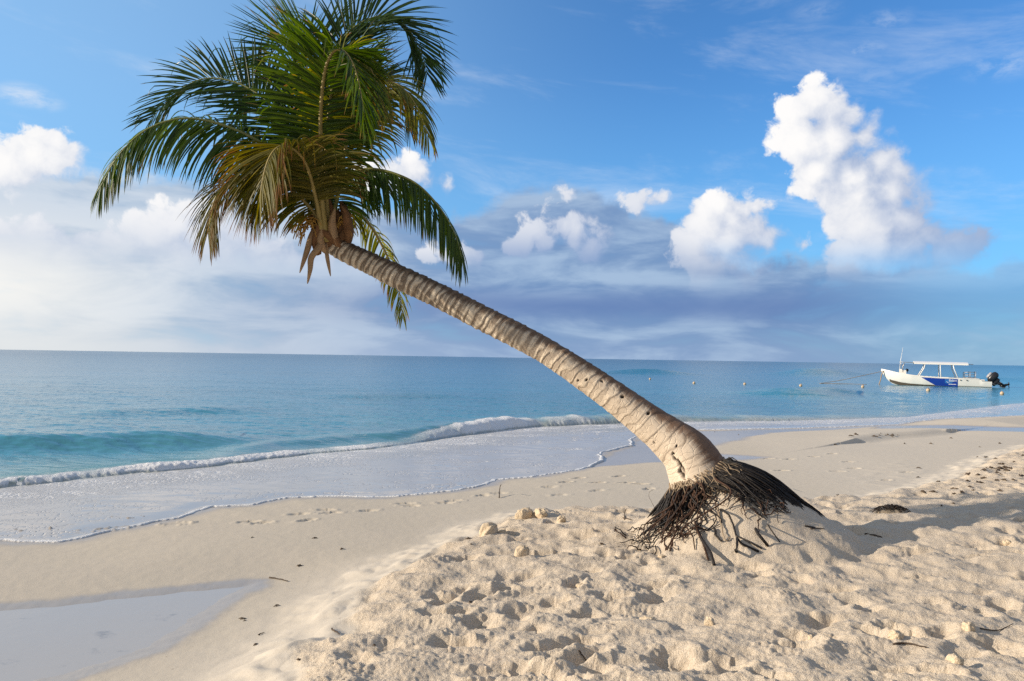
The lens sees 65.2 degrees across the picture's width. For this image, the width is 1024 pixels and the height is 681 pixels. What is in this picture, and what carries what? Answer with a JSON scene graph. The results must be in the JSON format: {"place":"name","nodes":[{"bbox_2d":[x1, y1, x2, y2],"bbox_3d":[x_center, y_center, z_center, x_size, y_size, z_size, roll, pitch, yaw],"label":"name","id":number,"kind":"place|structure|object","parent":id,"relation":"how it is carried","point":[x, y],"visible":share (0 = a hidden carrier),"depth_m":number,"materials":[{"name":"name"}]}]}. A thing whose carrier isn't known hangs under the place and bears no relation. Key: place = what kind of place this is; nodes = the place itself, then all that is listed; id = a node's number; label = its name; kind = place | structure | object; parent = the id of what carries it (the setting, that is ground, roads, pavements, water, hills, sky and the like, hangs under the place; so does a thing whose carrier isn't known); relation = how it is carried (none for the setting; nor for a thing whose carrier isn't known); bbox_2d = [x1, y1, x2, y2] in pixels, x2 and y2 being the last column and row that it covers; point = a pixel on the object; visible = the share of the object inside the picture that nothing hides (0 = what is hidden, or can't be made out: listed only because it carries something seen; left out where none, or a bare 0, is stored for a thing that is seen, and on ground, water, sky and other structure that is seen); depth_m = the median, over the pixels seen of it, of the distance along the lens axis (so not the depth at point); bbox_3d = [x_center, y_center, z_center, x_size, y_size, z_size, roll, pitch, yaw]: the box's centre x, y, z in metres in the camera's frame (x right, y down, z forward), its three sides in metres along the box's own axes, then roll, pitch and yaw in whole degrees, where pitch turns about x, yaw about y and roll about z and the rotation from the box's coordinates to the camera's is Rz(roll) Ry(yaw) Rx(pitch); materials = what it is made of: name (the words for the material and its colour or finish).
{"place":"outdoors","nodes":[
{"label":"outdoors","id":0,"kind":"place"},
{"bbox_2d":[0,587,243,680],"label":"pool water","id":1,"kind":"structure","parent":0,"point":[39,643],"depth_m":5.48,"materials":[{"name":"liquid"}]},
{"bbox_2d":[0,415,1023,680],"bbox_3d":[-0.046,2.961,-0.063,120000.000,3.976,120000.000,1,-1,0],"label":"beach","id":2,"kind":"structure","parent":0,"point":[400,583],"depth_m":6.23,"materials":[{"name":"beige sand"}]},
{"bbox_2d":[90,0,824,565],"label":"coconut palm","id":3,"kind":"object","parent":2,"relation":"on","point":[332,102],"visible":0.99,"depth_m":7.86,"materials":[{"name":"green plant"}]},
{"bbox_2d":[479,522,497,536],"bbox_3d":[-0.217,1.795,7.490,0.159,0.190,0.275,6,-5,16],"label":"sand clod","id":4,"kind":"object","parent":2,"relation":"on","point":[487,528],"visible":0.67,"depth_m":7.42,"materials":[{"name":"beige sand"}]},
{"bbox_2d":[514,545,529,556],"bbox_3d":[0.081,1.767,6.592,0.126,0.158,0.094,1,-7,3],"label":"sand clod","id":5,"kind":"object","parent":2,"relation":"on","point":[521,550],"visible":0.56,"depth_m":6.56,"materials":[{"name":"beige sand"}]},
{"bbox_2d":[514,507,532,518],"bbox_3d":[0.128,1.856,8.473,0.226,0.155,0.129,-6,4,-43],"label":"sand clod","id":6,"kind":"object","parent":2,"relation":"on","point":[525,513],"visible":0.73,"depth_m":8.43,"materials":[{"name":"beige sand"}]},
{"bbox_2d":[534,508,547,518],"bbox_3d":[0.303,1.838,8.450,0.117,0.130,0.177,-5,7,-27],"label":"sand clod","id":7,"kind":"object","parent":2,"relation":"on","point":[540,513],"visible":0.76,"depth_m":8.40,"materials":[{"name":"beige sand"}]},
{"bbox_2d":[557,515,565,522],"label":"sand clod","id":8,"kind":"object","parent":2,"relation":"on","point":[560,518],"visible":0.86,"depth_m":8.12,"materials":[{"name":"beige sand"}]},
{"bbox_2d":[639,616,656,620],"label":"sand clod","id":9,"kind":"object","parent":2,"relation":"on","point":[648,617],"visible":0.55,"depth_m":4.92,"materials":[{"name":"beige sand"}]},
{"bbox_2d":[704,616,714,625],"bbox_3d":[1.199,1.718,4.861,0.068,0.077,0.051,-14,-4,34],"label":"sand clod","id":10,"kind":"object","parent":2,"relation":"on","point":[708,621],"visible":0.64,"depth_m":4.84,"materials":[{"name":"beige sand"}]},
{"bbox_2d":[869,504,910,513],"bbox_3d":[4.066,1.872,8.605,0.443,0.224,0.278,1,-1,0],"label":"weed heap","id":11,"kind":"object","parent":2,"relation":"on","point":[889,508],"visible":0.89,"depth_m":8.56,"materials":[{"name":"brown plant"}]},
{"bbox_2d":[888,630,903,639],"bbox_3d":[2.201,1.692,4.583,0.090,0.066,0.081,8,2,-25],"label":"sand clod","id":12,"kind":"object","parent":2,"relation":"on","point":[894,634],"visible":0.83,"depth_m":4.56,"materials":[{"name":"beige sand"}]},
{"bbox_2d":[892,642,926,647],"bbox_3d":[2.215,1.694,4.457,0.174,0.023,0.062,0,-1,25],"label":"twig","id":13,"kind":"object","parent":2,"relation":"on","point":[896,643],"visible":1,"depth_m":4.47,"materials":[{"name":"brown wood"}]},
{"bbox_2d":[945,653,964,664],"bbox_3d":[2.309,1.671,4.169,0.069,0.074,0.095,13,-9,-8],"label":"sand clod","id":14,"kind":"object","parent":2,"relation":"on","point":[954,658],"visible":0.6,"depth_m":4.14,"materials":[{"name":"beige sand"}]},
{"bbox_2d":[961,621,974,631],"bbox_3d":[2.664,1.678,4.671,0.069,0.078,0.074,2,4,-40],"label":"sand clod","id":15,"kind":"object","parent":2,"relation":"on","point":[968,626],"visible":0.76,"depth_m":4.65,"materials":[{"name":"beige sand"}]},
{"bbox_2d":[980,623,1013,630],"bbox_3d":[2.882,1.699,4.737,0.295,0.026,0.028,1,-1,-24],"label":"twig","id":16,"kind":"object","parent":2,"relation":"on","point":[996,630],"visible":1,"depth_m":4.71,"materials":[{"name":"brown wood"}]},
{"bbox_2d":[1002,539,1010,545],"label":"sand clod","id":17,"kind":"object","parent":2,"relation":"on","point":[1006,542],"visible":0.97,"depth_m":7.12,"materials":[{"name":"beige sand"}]},
{"bbox_2d":[0,350,1023,542],"bbox_3d":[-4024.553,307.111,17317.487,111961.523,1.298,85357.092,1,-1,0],"label":"sea","id":18,"kind":"structure","parent":0,"point":[90,441],"depth_m":25.04,"materials":[{"name":"liquid"}]},
{"bbox_2d":[881,349,1009,387],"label":"motorboat","id":19,"kind":"object","parent":18,"relation":"on","point":[901,377],"visible":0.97,"depth_m":70.16,"materials":[{"name":"white plastic"}]},
{"bbox_2d":[820,371,882,383],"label":"mooring rope","id":20,"kind":"object","parent":19,"relation":"attached to","point":[853,377],"visible":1,"depth_m":72.63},
{"bbox_2d":[0,0,1023,365],"label":"sky","id":21,"kind":"structure","parent":0,"point":[828,181],"materials":[{"name":"blue"}]}
]}

